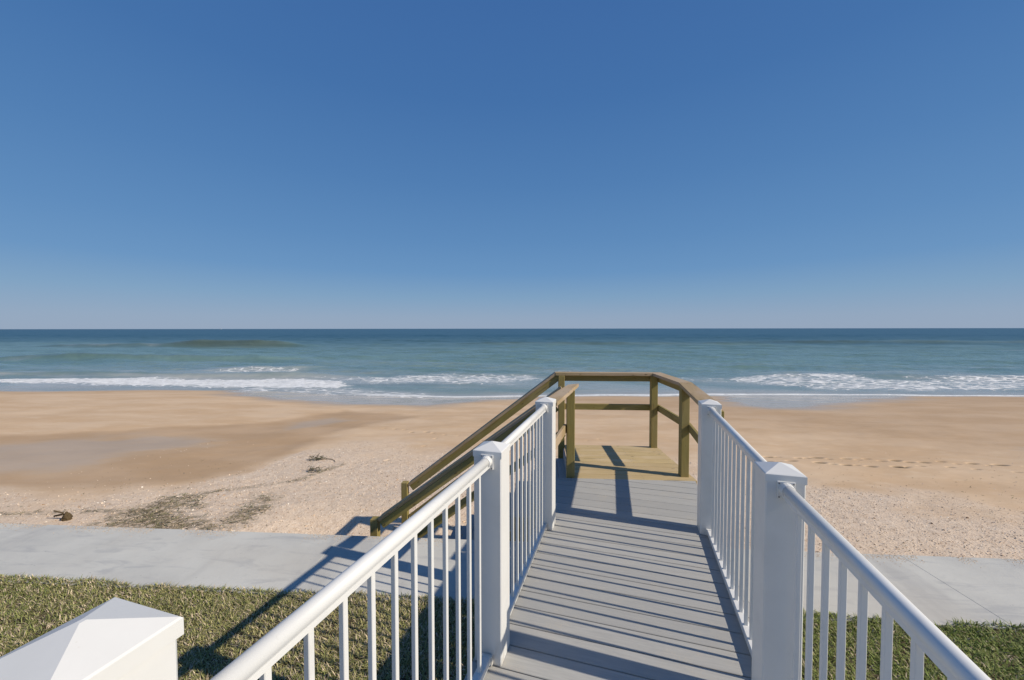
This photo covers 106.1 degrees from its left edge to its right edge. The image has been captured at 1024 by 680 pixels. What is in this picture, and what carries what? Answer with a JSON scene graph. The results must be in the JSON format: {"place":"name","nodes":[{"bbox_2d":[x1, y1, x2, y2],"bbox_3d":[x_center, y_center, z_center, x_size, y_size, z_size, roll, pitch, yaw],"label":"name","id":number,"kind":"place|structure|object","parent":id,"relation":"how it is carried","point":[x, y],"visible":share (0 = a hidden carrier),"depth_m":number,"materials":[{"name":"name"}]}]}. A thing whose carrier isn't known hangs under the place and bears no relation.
{"place":"outdoors","nodes":[
{"label":"outdoors","id":0,"kind":"place"},
{"bbox_2d":[0,390,1023,558],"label":"beach","id":1,"kind":"structure","parent":0,"point":[56,442],"depth_m":10.79,"materials":[{"name":"beige sand"}]},
{"bbox_2d":[53,510,72,520],"bbox_3d":[-7.648,3.001,6.543,0.341,0.240,0.127,0,2,4],"label":"driftwood","id":2,"kind":"object","parent":1,"relation":"on","point":[67,516],"visible":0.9,"depth_m":6.52,"materials":[{"name":"brown wood"}]},
{"bbox_2d":[3,463,342,529],"bbox_3d":[-6.858,3.070,6.753,7.292,0.239,3.151,-1,2,-23],"label":"wrack line","id":3,"kind":"object","parent":1,"relation":"on","point":[158,512],"visible":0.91,"depth_m":6.73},
{"bbox_2d":[307,466,324,472],"bbox_3d":[-4.648,3.019,9.054,0.464,0.139,0.273,0,2,4],"label":"seaweed clump","id":4,"kind":"object","parent":1,"relation":"on","point":[313,470],"visible":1,"depth_m":9.03,"materials":[{"name":"plant"}]},
{"bbox_2d":[308,453,334,460],"bbox_3d":[-4.891,3.042,9.979,0.862,0.159,0.308,0,2,8],"label":"seaweed clump","id":5,"kind":"object","parent":1,"relation":"on","point":[314,458],"visible":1,"depth_m":10.00,"materials":[{"name":"plant"}]},
{"bbox_2d":[370,372,565,541],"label":"stairs","id":6,"kind":"structure","parent":1,"relation":"on","point":[405,505],"depth_m":4.67,"materials":[{"name":"brown wood"}]},
{"bbox_2d":[1,461,1021,556],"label":"beach litter","id":7,"kind":"object","parent":1,"relation":"on","point":[434,531],"visible":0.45,"depth_m":7.56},
{"bbox_2d":[0,441,1023,567],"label":"shell fragments","id":8,"kind":"object","parent":1,"relation":"on","point":[463,508],"visible":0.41,"depth_m":6.95,"materials":[{"name":"beige"}]},
{"bbox_2d":[549,372,723,482],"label":"timber platform","id":9,"kind":"structure","parent":1,"relation":"on","point":[652,461],"depth_m":4.82,"materials":[{"name":"wood"}]},
{"bbox_2d":[0,328,1023,397],"bbox_3d":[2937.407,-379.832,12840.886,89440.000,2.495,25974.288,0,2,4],"label":"sea","id":10,"kind":"structure","parent":0,"point":[453,363],"depth_m":58.77,"materials":[{"name":"liquid"}]},
{"bbox_2d":[0,523,1023,629],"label":"sidewalk","id":11,"kind":"structure","parent":0,"point":[941,590],"depth_m":3.78,"materials":[{"name":"concrete"}]},
{"bbox_2d":[0,572,1023,679],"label":"lawn ground","id":12,"kind":"structure","parent":0,"point":[405,619],"depth_m":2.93,"materials":[{"name":"green plant"}]},
{"bbox_2d":[0,597,183,679],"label":"railing post","id":13,"kind":"object","parent":12,"relation":"on","point":[115,638],"visible":1,"depth_m":0.55,"materials":[{"name":"white plastic"}]},
{"bbox_2d":[464,478,751,679],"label":"boardwalk","id":14,"kind":"structure","parent":12,"relation":"on","point":[624,579],"depth_m":2.44,"materials":[{"name":"grey wood"}]},
{"bbox_2d":[210,397,555,679],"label":"railing","id":15,"kind":"object","parent":14,"relation":"on","point":[487,474],"visible":1,"depth_m":1.73,"materials":[{"name":"white plastic"}]},
{"bbox_2d":[697,399,990,679],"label":"railing","id":16,"kind":"object","parent":14,"relation":"on","point":[783,511],"visible":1,"depth_m":1.62,"materials":[{"name":"white plastic"}]},
{"bbox_2d":[0,0,1023,328],"label":"sky","id":17,"kind":"structure","parent":0,"point":[165,164],"materials":[{"name":"blue"}]},
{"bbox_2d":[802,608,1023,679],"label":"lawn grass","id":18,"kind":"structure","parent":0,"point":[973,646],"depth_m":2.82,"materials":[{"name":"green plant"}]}
]}

